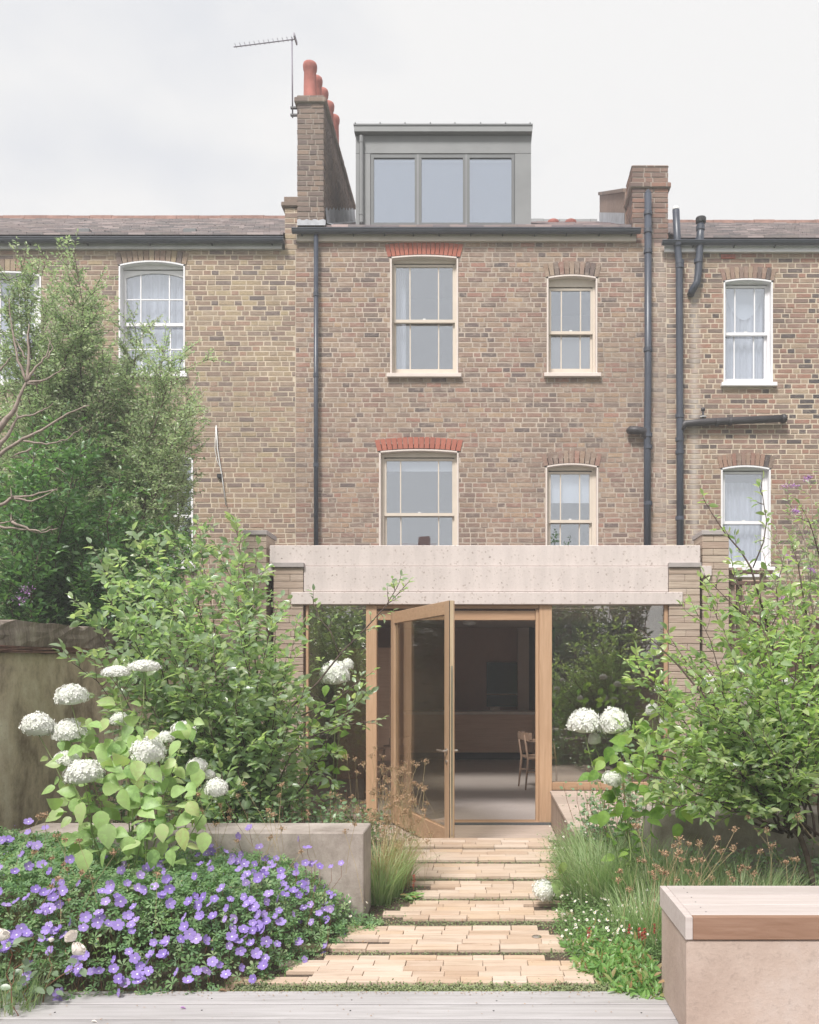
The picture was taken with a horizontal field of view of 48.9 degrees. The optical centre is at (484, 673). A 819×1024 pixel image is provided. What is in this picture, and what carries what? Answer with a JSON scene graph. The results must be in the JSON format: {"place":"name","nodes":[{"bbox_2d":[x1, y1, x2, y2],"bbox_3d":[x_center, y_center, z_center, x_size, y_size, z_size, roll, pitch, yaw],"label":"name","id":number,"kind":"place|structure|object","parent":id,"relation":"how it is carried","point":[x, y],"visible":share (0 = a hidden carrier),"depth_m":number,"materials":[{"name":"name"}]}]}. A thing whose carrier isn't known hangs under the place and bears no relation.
{"place":"outdoors","nodes":[
{"label":"outdoors","id":0,"kind":"place"},
{"bbox_2d":[0,299,89,533],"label":"bare tree","id":1,"kind":"object","parent":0,"point":[11,413],"visible":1,"depth_m":7.42,"materials":[{"name":"brown plant"}]},
{"bbox_2d":[0,862,661,990],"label":"garden soil","id":2,"kind":"structure","parent":0,"point":[219,980],"depth_m":4.75,"materials":[{"name":"brown soil"}]},
{"bbox_2d":[0,951,61,1016],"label":"long grass","id":3,"kind":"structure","parent":2,"relation":"on","point":[19,998],"depth_m":4.04,"materials":[{"name":"green plant"}]},
{"bbox_2d":[0,928,97,1015],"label":"rose bush","id":4,"kind":"object","parent":2,"relation":"on","point":[78,948],"visible":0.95,"depth_m":4.03,"materials":[{"name":"green plant"}]},
{"bbox_2d":[0,854,118,981],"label":"long grass","id":5,"kind":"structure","parent":2,"relation":"on","point":[27,954],"depth_m":4.62,"materials":[{"name":"green plant"}]},
{"bbox_2d":[6,811,161,961],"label":"dried flowers","id":6,"kind":"object","parent":2,"relation":"on","point":[63,864],"visible":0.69,"depth_m":4.50,"materials":[{"name":"plant"}]},
{"bbox_2d":[18,659,227,954],"bbox_3d":[-1.978,0.735,4.938,1.162,1.634,0.723,0,0,0],"label":"hydrangea","id":7,"kind":"object","parent":2,"relation":"on","point":[147,747],"visible":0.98,"depth_m":4.87,"materials":[{"name":"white plant"}]},
{"bbox_2d":[0,818,383,1000],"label":"geranium patch","id":8,"kind":"object","parent":2,"relation":"on","point":[243,875],"visible":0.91,"depth_m":4.53,"materials":[{"name":"purple plant"}]},
{"bbox_2d":[14,823,370,927],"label":"garden wall","id":9,"kind":"structure","parent":2,"relation":"on","point":[329,842],"depth_m":5.48,"materials":[{"name":"grey concrete"}]},
{"bbox_2d":[89,709,323,822],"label":"border plants","id":10,"kind":"object","parent":2,"relation":"on","point":[174,813],"visible":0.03,"depth_m":7.46,"materials":[{"name":"green plant"}]},
{"bbox_2d":[48,511,413,822],"bbox_3d":[-1.862,0.104,6.779,2.725,2.907,1.707,0,0,0],"label":"oval leaf shrub","id":11,"kind":"object","parent":2,"relation":"on","point":[246,748],"visible":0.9,"depth_m":6.48,"materials":[{"name":"green plant"}]},
{"bbox_2d":[154,778,362,938],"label":"dried flowers","id":12,"kind":"object","parent":2,"relation":"on","point":[267,810],"visible":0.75,"depth_m":5.13,"materials":[{"name":"plant"}]},
{"bbox_2d":[214,785,367,822],"bbox_3d":[-1.359,1.198,6.489,1.050,0.708,1.087,0,0,0],"label":"ground cover","id":13,"kind":"object","parent":2,"relation":"on","point":[315,813],"visible":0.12,"depth_m":6.51,"materials":[{"name":"green plant"}]},
{"bbox_2d":[266,658,353,819],"bbox_3d":[-1.501,0.711,7.415,0.828,1.682,0.581,0,0,0],"label":"hydrangea","id":14,"kind":"object","parent":2,"relation":"on","point":[335,673],"visible":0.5,"depth_m":7.40,"materials":[{"name":"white plant"}]},
{"bbox_2d":[296,889,367,935],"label":"creeping plants","id":15,"kind":"object","parent":2,"relation":"on","point":[350,916],"visible":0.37,"depth_m":5.29,"materials":[{"name":"green plant"}]},
{"bbox_2d":[319,796,416,870],"bbox_3d":[-0.911,1.243,6.601,0.796,0.618,0.988,0,0,0],"label":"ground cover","id":16,"kind":"object","parent":2,"relation":"on","point":[361,821],"visible":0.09,"depth_m":6.71,"materials":[{"name":"green plant"}]},
{"bbox_2d":[327,746,441,886],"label":"seed sprays","id":17,"kind":"object","parent":2,"relation":"on","point":[397,801],"visible":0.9,"depth_m":6.36,"materials":[{"name":"brown plant"}]},
{"bbox_2d":[371,885,419,922],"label":"creeping plants","id":18,"kind":"object","parent":2,"relation":"on","point":[393,902],"visible":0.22,"depth_m":5.84,"materials":[{"name":"green plant"}]},
{"bbox_2d":[369,827,422,905],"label":"grass tuft","id":19,"kind":"object","parent":2,"relation":"on","point":[380,890],"visible":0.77,"depth_m":5.95,"materials":[{"name":"green plant"}]},
{"bbox_2d":[371,816,433,896],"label":"grass tuft","id":20,"kind":"object","parent":2,"relation":"on","point":[385,859],"visible":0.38,"depth_m":6.20,"materials":[{"name":"green plant"}]},
{"bbox_2d":[233,978,659,990],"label":"moss","id":21,"kind":"object","parent":2,"relation":"on","point":[405,987],"visible":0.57,"depth_m":4.30,"materials":[{"name":"green plant"}]},
{"bbox_2d":[547,809,615,882],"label":"grass tuft","id":22,"kind":"object","parent":2,"relation":"on","point":[566,846],"visible":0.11,"depth_m":6.91,"materials":[{"name":"green plant"}]},
{"bbox_2d":[560,766,643,855],"bbox_3d":[0.966,1.126,6.941,0.743,0.852,1.007,0,0,0],"label":"rose bush","id":23,"kind":"object","parent":2,"relation":"on","point":[583,812],"visible":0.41,"depth_m":6.82,"materials":[{"name":"green plant"}]},
{"bbox_2d":[544,852,661,961],"bbox_3d":[0.787,1.398,5.526,0.784,0.309,1.598,0,0,0],"label":"daisy mat","id":24,"kind":"object","parent":2,"relation":"on","point":[605,929],"visible":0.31,"depth_m":5.18,"materials":[{"name":"green plant"}]},
{"bbox_2d":[566,684,711,884],"bbox_3d":[1.005,0.810,5.803,0.936,1.482,0.679,0,0,0],"label":"hydrangea","id":25,"kind":"object","parent":2,"relation":"on","point":[586,721],"visible":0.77,"depth_m":5.80,"materials":[{"name":"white plant"}]},
{"bbox_2d":[524,816,817,917],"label":"long grass","id":26,"kind":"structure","parent":2,"relation":"on","point":[595,873],"depth_m":5.71,"materials":[{"name":"green plant"}]},
{"bbox_2d":[592,865,818,961],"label":"long grass","id":27,"kind":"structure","parent":2,"relation":"on","point":[635,916],"depth_m":5.07,"materials":[{"name":"green plant"}]},
{"bbox_2d":[612,813,816,946],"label":"dried flowers","id":28,"kind":"object","parent":2,"relation":"on","point":[699,844],"visible":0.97,"depth_m":4.79,"materials":[{"name":"brown plant"}]},
{"bbox_2d":[614,471,818,885],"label":"oval leaf shrub","id":29,"kind":"object","parent":2,"relation":"on","point":[769,745],"visible":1,"depth_m":5.49,"materials":[{"name":"green plant"}]},
{"bbox_2d":[615,727,817,828],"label":"border plants","id":30,"kind":"object","parent":2,"relation":"on","point":[811,799],"visible":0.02,"depth_m":7.60,"materials":[{"name":"green plant"}]},
{"bbox_2d":[643,805,818,885],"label":"garden wall","id":31,"kind":"structure","parent":2,"relation":"on","point":[745,834],"depth_m":6.25,"materials":[{"name":"grey concrete"}]},
{"bbox_2d":[644,837,818,885],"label":"border plants","id":32,"kind":"object","parent":2,"relation":"on","point":[813,861],"visible":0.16,"depth_m":5.92,"materials":[{"name":"green plant"}]},
{"bbox_2d":[659,674,816,803],"bbox_3d":[2.025,0.778,6.885,1.367,1.548,0.446,0,0,0],"label":"shrub","id":33,"kind":"object","parent":2,"relation":"on","point":[690,786],"visible":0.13,"depth_m":6.89,"materials":[{"name":"green plant"}]},
{"bbox_2d":[754,618,818,804],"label":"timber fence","id":34,"kind":"object","parent":2,"relation":"on","point":[792,669],"visible":0.03,"depth_m":8.52,"materials":[{"name":"brown wood"}]},
{"bbox_2d":[0,0,818,220],"label":"sky","id":35,"kind":"structure","parent":0,"point":[108,107],"materials":[{"name":"white"}]},
{"bbox_2d":[225,838,661,990],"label":"path","id":36,"kind":"structure","parent":0,"point":[413,968],"depth_m":5.15,"materials":[{"name":"brick"}]},
{"bbox_2d":[400,874,423,902],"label":"knotweed seedling","id":37,"kind":"object","parent":36,"relation":"on","point":[412,894],"visible":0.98,"depth_m":6.00,"materials":[{"name":"green plant"}]},
{"bbox_2d":[392,833,449,886],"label":"grass tuft","id":38,"kind":"object","parent":36,"relation":"on","point":[414,872],"visible":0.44,"depth_m":6.38,"materials":[{"name":"plant"}]},
{"bbox_2d":[242,833,616,988],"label":"creeping plants","id":39,"kind":"object","parent":36,"relation":"on","point":[422,896],"visible":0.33,"depth_m":5.33,"materials":[{"name":"green plant"}]},
{"bbox_2d":[315,950,577,957],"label":"moss","id":40,"kind":"object","parent":36,"relation":"on","point":[445,953],"visible":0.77,"depth_m":4.83,"materials":[{"name":"green plant"}]},
{"bbox_2d":[334,919,581,927],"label":"moss","id":41,"kind":"object","parent":36,"relation":"on","point":[514,923],"visible":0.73,"depth_m":5.42,"materials":[{"name":"green plant"}]},
{"bbox_2d":[385,897,562,901],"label":"moss","id":42,"kind":"object","parent":36,"relation":"on","point":[457,899],"visible":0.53,"depth_m":5.99,"materials":[{"name":"green plant"}]},
{"bbox_2d":[410,877,551,880],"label":"moss","id":43,"kind":"object","parent":36,"relation":"on","point":[478,879],"visible":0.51,"depth_m":6.56,"materials":[{"name":"green plant"}]},
{"bbox_2d":[416,860,545,864],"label":"moss","id":44,"kind":"object","parent":36,"relation":"on","point":[458,862],"visible":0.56,"depth_m":7.16,"materials":[{"name":"green plant"}]},
{"bbox_2d":[531,862,572,901],"bbox_3d":[0.446,1.343,5.779,0.281,0.265,0.148,0,0,0],"label":"fallen flower head","id":45,"kind":"object","parent":36,"relation":"on","point":[544,890],"visible":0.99,"depth_m":5.74},
{"bbox_2d":[550,791,655,861],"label":"low garden wall","id":46,"kind":"structure","parent":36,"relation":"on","point":[559,812],"depth_m":8.86,"materials":[{"name":"beige concrete"}]},
{"bbox_2d":[558,916,664,999],"bbox_3d":[0.658,1.442,4.554,0.509,0.234,0.895,0,0,0],"label":"knotweed patch","id":47,"kind":"object","parent":36,"relation":"on","point":[631,970],"visible":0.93,"depth_m":4.50,"materials":[{"name":"green plant"}]},
{"bbox_2d":[304,841,608,990],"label":"ground cover plants","id":48,"kind":"object","parent":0,"point":[462,921],"visible":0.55,"depth_m":5.43,"materials":[{"name":"green plant"}]},
{"bbox_2d":[404,710,534,760],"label":"kitchen island","id":49,"kind":"structure","parent":0,"point":[484,734],"depth_m":16.96,"materials":[{"name":"brown wood"}]},
{"bbox_2d":[728,568,772,676],"bbox_3d":[3.030,0.324,10.405,0.483,3.152,0.510,0,0,0],"label":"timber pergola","id":50,"kind":"object","parent":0,"point":[732,584],"visible":0.27,"depth_m":10.20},
{"bbox_2d":[755,471,818,639],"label":"butterfly bush","id":51,"kind":"object","parent":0,"point":[814,569],"visible":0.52,"depth_m":9.03,"materials":[{"name":"green plant"}]},
{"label":"left neighbour garden","id":52,"kind":"structure","parent":0,"visible":0},
{"bbox_2d":[0,401,226,726],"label":"dark shrub","id":53,"kind":"object","parent":52,"relation":"on","point":[51,582],"visible":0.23,"depth_m":8.17,"materials":[{"name":"green plant"}]},
{"bbox_2d":[0,228,230,622],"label":"tall shrub","id":54,"kind":"object","parent":52,"relation":"on","point":[141,455],"visible":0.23,"depth_m":9.14,"materials":[{"name":"green plant"}]},
{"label":"ground","id":55,"kind":"structure","parent":0,"visible":0},
{"bbox_2d":[0,620,187,899],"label":"boundary wall","id":56,"kind":"structure","parent":55,"relation":"on","point":[35,673],"depth_m":6.65,"materials":[{"name":"concrete"}]},
{"bbox_2d":[0,215,295,636],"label":"brick house","id":57,"kind":"structure","parent":55,"relation":"on","point":[237,273],"depth_m":13.30,"materials":[{"name":"brown brick"}]},
{"bbox_2d":[0,284,34,378],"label":"curtain","id":58,"kind":"object","parent":57,"relation":"hanging from","point":[4,328],"visible":0.11,"depth_m":13.53,"materials":[{"name":"white fabric"}]},
{"bbox_2d":[0,271,40,386],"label":"window","id":59,"kind":"structure","parent":57,"relation":"in","point":[37,281],"depth_m":13.39,"materials":[{"name":"white paint"}]},
{"bbox_2d":[114,260,187,377],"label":"window","id":60,"kind":"structure","parent":57,"relation":"in","point":[128,270],"depth_m":13.39,"materials":[{"name":"white paint"}]},
{"bbox_2d":[128,274,182,369],"bbox_3d":[-4.920,-5.264,13.531,0.908,1.542,0.040,0,0,0],"label":"curtain","id":61,"kind":"object","parent":57,"relation":"hanging from","point":[155,286],"visible":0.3,"depth_m":13.53,"materials":[{"name":"white fabric"}]},
{"bbox_2d":[137,457,195,568],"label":"window","id":62,"kind":"structure","parent":57,"relation":"in","point":[189,520],"depth_m":15.20,"materials":[{"name":"white paint"}]},
{"bbox_2d":[216,425,226,505],"bbox_3d":[-3.896,-3.077,13.270,0.159,1.189,0.016,0,0,0],"label":"cable","id":63,"kind":"object","parent":57,"relation":"attached to","point":[220,465],"visible":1,"depth_m":13.26,"materials":[{"name":"white plastic"}]},
{"bbox_2d":[281,197,297,249],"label":"party parapet","id":64,"kind":"structure","parent":57,"relation":"on","point":[289,206],"depth_m":13.30,"materials":[{"name":"brick"}]},
{"bbox_2d":[186,637,240,740],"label":"return wall","id":65,"kind":"structure","parent":55,"relation":"on","point":[196,669],"depth_m":9.96,"materials":[{"name":"brown brick"}]},
{"bbox_2d":[0,991,678,1023],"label":"deck","id":66,"kind":"structure","parent":55,"relation":"on","point":[399,1007],"depth_m":4.01,"materials":[{"name":"pale grey weathered timber"}]},
{"bbox_2d":[660,886,818,1023],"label":"garden bench","id":67,"kind":"object","parent":66,"relation":"on","point":[740,954],"visible":1,"depth_m":3.68,"materials":[{"name":"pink concrete"}]},
{"bbox_2d":[372,824,556,839],"bbox_3d":[-0.612,1.780,8.960,2.696,0.241,1.769,0,0,0],"label":"slab","id":68,"kind":"object","parent":55,"relation":"on","point":[496,831],"visible":0.09,"depth_m":9.40,"materials":[{"name":"stone"}]},
{"bbox_2d":[291,122,665,612],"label":"brick house","id":69,"kind":"structure","parent":55,"relation":"on","point":[502,287],"depth_m":13.30,"materials":[{"name":"brown brick"}]},
{"bbox_2d":[313,234,318,544],"bbox_3d":[-2.479,-3.891,13.215,0.082,5.182,0.082,0,0,0],"label":"downpipe","id":70,"kind":"object","parent":69,"relation":"attached to","point":[315,373],"visible":0.94,"depth_m":13.19,"materials":[{"name":"black metal"}]},
{"bbox_2d":[294,60,355,226],"bbox_3d":[-2.515,-7.855,14.700,0.563,2.725,3.160,0,0,0],"label":"chimney","id":71,"kind":"object","parent":69,"relation":"on","point":[324,194],"visible":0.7,"depth_m":13.21,"materials":[{"name":"brick"}]},
{"bbox_2d":[234,32,296,117],"bbox_3d":[-3.196,-8.877,13.203,0.948,1.200,0.194,0,0,-21],"label":"tv aerial","id":72,"kind":"object","parent":71,"relation":"attached to","point":[292,108],"visible":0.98,"depth_m":13.34,"materials":[{"name":"metal"}]},
{"bbox_2d":[396,268,405,368],"bbox_3d":[-1.266,-5.319,13.562,0.170,1.612,0.039,0,0,0],"label":"curtain","id":73,"kind":"object","parent":69,"relation":"hanging from","point":[401,315],"visible":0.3,"depth_m":13.56,"materials":[{"name":"white fabric"}]},
{"bbox_2d":[379,449,458,544],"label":"window","id":74,"kind":"structure","parent":69,"relation":"in","point":[416,508],"depth_m":15.20,"materials":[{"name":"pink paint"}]},
{"bbox_2d":[387,461,451,471],"bbox_3d":[-0.970,-3.116,13.475,0.983,0.163,0.010,0,0,0],"label":"blind","id":75,"kind":"object","parent":69,"relation":"attached to","point":[419,466],"visible":1,"depth_m":13.47,"materials":[{"name":"white fabric"}]},
{"bbox_2d":[387,255,461,377],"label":"window","id":76,"kind":"structure","parent":69,"relation":"in","point":[431,322],"depth_m":14.54,"materials":[{"name":"pink paint"}]},
{"bbox_2d":[551,475,588,502],"bbox_3d":[1.286,-2.779,13.475,0.581,0.441,0.010,0,0,0],"label":"blind","id":77,"kind":"object","parent":69,"relation":"attached to","point":[569,488],"visible":1,"depth_m":13.47,"materials":[{"name":"white fabric"}]},
{"bbox_2d":[551,336,589,368],"bbox_3d":[1.295,-4.817,13.475,0.587,0.497,0.010,0,0,0],"label":"blind","id":78,"kind":"object","parent":69,"relation":"attached to","point":[570,352],"visible":1,"depth_m":13.47,"materials":[{"name":"white fabric"}]},
{"bbox_2d":[546,463,597,544],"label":"window","id":79,"kind":"structure","parent":69,"relation":"in","point":[566,523],"depth_m":13.44,"materials":[{"name":"beige paint"}]},
{"bbox_2d":[544,274,600,377],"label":"window","id":80,"kind":"structure","parent":69,"relation":"in","point":[571,298],"depth_m":13.41,"materials":[{"name":"pink paint"}]},
{"bbox_2d":[598,188,626,223],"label":"party parapet","id":81,"kind":"structure","parent":69,"relation":"on","point":[612,210],"depth_m":15.09,"materials":[{"name":"brick"}]},
{"bbox_2d":[626,189,651,544],"bbox_3d":[2.288,-4.218,13.211,0.384,5.837,0.135,0,0,0],"label":"soil pipe","id":82,"kind":"object","parent":69,"relation":"attached to","point":[645,431],"visible":0.98,"depth_m":13.17,"materials":[{"name":"black metal"}]},
{"bbox_2d":[624,165,670,242],"bbox_3d":[2.464,-6.960,13.577,0.608,1.167,0.630,0,0,0],"label":"chimney","id":83,"kind":"object","parent":69,"relation":"on","point":[642,179],"visible":0.81,"depth_m":13.30,"materials":[{"name":"red brick"}]},
{"bbox_2d":[243,530,729,828],"bbox_3d":[0.025,0.152,14.075,5.450,3.495,8.450,0,0,0],"label":"garden extension","id":84,"kind":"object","parent":55,"relation":"on","point":[508,599],"visible":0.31,"depth_m":10.00,"materials":[{"name":"beige concrete"}]},
{"bbox_2d":[306,605,309,820],"bbox_3d":[-1.958,0.446,9.955,0.028,2.407,0.090,0,0,0],"label":"window frame","id":85,"kind":"structure","parent":84,"relation":"in","point":[307,606],"depth_m":9.91,"materials":[{"name":"brown wood"}]},
{"bbox_2d":[364,736,411,798],"bbox_3d":[-1.254,1.246,11.888,0.511,0.811,0.574,0,0,20],"label":"dining chair","id":86,"kind":"object","parent":84,"relation":"on","point":[405,741],"visible":0.56,"depth_m":11.85,"materials":[{"name":"brown wood"}]},
{"bbox_2d":[391,600,457,837],"bbox_3d":[-0.649,0.485,9.048,0.171,2.306,1.810,0,0,-23],"label":"glazed door","id":87,"kind":"structure","parent":84,"relation":"attached to","point":[446,609],"depth_m":8.32,"materials":[{"name":"brown wood"}]},
{"bbox_2d":[462,621,475,624],"bbox_3d":[-0.258,-0.879,15.500,0.240,0.100,0.240,0,0,0],"label":"ceiling lamp","id":88,"kind":"object","parent":84,"relation":"attached to","point":[469,622],"visible":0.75,"depth_m":15.41,"materials":[{"name":"white plastic"}]},
{"bbox_2d":[487,662,516,706],"bbox_3d":[0.362,0.224,18.145,0.621,0.896,0.090,0,0,0],"label":"kitchen window","id":89,"kind":"structure","parent":84,"relation":"attached to","point":[501,684],"depth_m":18.12,"materials":[{"name":"grey glass"}]},
{"bbox_2d":[518,731,556,789],"bbox_3d":[0.747,1.246,12.894,0.512,0.811,0.574,0,0,-10],"label":"dining chair","id":90,"kind":"object","parent":84,"relation":"on","point":[525,737],"visible":0.69,"depth_m":12.69,"materials":[{"name":"brown wood"}]},
{"bbox_2d":[529,627,554,754],"bbox_3d":[1.159,0.345,18.095,0.510,2.610,0.190,0,0,0],"label":"dark doorway","id":91,"kind":"structure","parent":84,"relation":"in","point":[531,629],"depth_m":18.00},
{"bbox_2d":[663,605,667,760],"bbox_3d":[2.013,0.272,9.955,0.042,2.057,0.090,0,0,0],"label":"window frame","id":92,"kind":"structure","parent":84,"relation":"in","point":[665,607],"depth_m":9.91,"materials":[{"name":"brown wood"}]},
{"bbox_2d":[728,683,750,756],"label":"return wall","id":93,"kind":"structure","parent":55,"relation":"on","point":[745,702],"depth_m":9.96,"materials":[{"name":"brown brick"}]},
{"bbox_2d":[661,219,818,678],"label":"brick house","id":94,"kind":"structure","parent":55,"relation":"on","point":[777,261],"depth_m":13.30,"materials":[{"name":"brick"},{"name":"roof tile"},{"name":"white paint"}]},
{"bbox_2d":[687,215,705,296],"bbox_3d":[3.141,-6.145,13.218,0.268,1.161,0.159,0,0,0],"label":"vent pipe","id":95,"kind":"object","parent":94,"relation":"attached to","point":[700,230],"visible":0.96,"depth_m":13.17,"materials":[{"name":"black metal"}]},
{"bbox_2d":[721,254,734,258],"bbox_3d":[3.619,-6.181,13.301,0.209,0.063,0.039,0,0,0],"label":"air brick","id":96,"kind":"object","parent":94,"relation":"attached to","point":[727,256],"visible":1,"depth_m":13.28,"materials":[{"name":"red brick"}]},
{"bbox_2d":[672,205,787,544],"bbox_3d":[3.619,-4.069,13.171,1.730,5.539,0.216,0,0,0],"label":"soil pipe","id":97,"kind":"object","parent":94,"relation":"attached to","point":[682,425],"visible":1,"depth_m":13.17,"materials":[{"name":"black metal"}]},
{"bbox_2d":[724,483,759,560],"bbox_3d":[3.890,-2.257,13.551,0.582,1.245,0.039,0,0,0],"label":"curtain","id":98,"kind":"object","parent":94,"relation":"hanging from","point":[738,504],"visible":0.71,"depth_m":13.55,"materials":[{"name":"white fabric"}]},
{"bbox_2d":[725,289,762,378],"bbox_3d":[3.908,-5.089,13.551,0.621,1.446,0.039,0,0,0],"label":"curtain","id":99,"kind":"object","parent":94,"relation":"hanging from","point":[743,357],"visible":0.6,"depth_m":13.55,"materials":[{"name":"white fabric"}]},
{"bbox_2d":[727,290,760,319],"bbox_3d":[3.923,-5.564,13.524,0.511,0.456,0.018,0,0,0],"label":"curtain swag","id":100,"kind":"object","parent":94,"relation":"hanging from","point":[744,304],"visible":1,"depth_m":13.53,"materials":[{"name":"white fabric"}]},
{"bbox_2d":[721,465,774,570],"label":"window","id":101,"kind":"structure","parent":94,"relation":"in","point":[742,473],"depth_m":13.39,"materials":[{"name":"white paint"}]},
{"bbox_2d":[721,278,777,386],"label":"window","id":102,"kind":"structure","parent":94,"relation":"in","point":[743,283],"depth_m":13.39,"materials":[{"name":"white paint"}]},
{"bbox_2d":[735,572,780,579],"bbox_3d":[3.140,-1.147,10.550,0.604,0.064,0.300,0,0,0],"label":"window ledge","id":103,"kind":"object","parent":94,"relation":"attached to","point":[747,577],"depth_m":10.42,"materials":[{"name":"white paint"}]}
]}

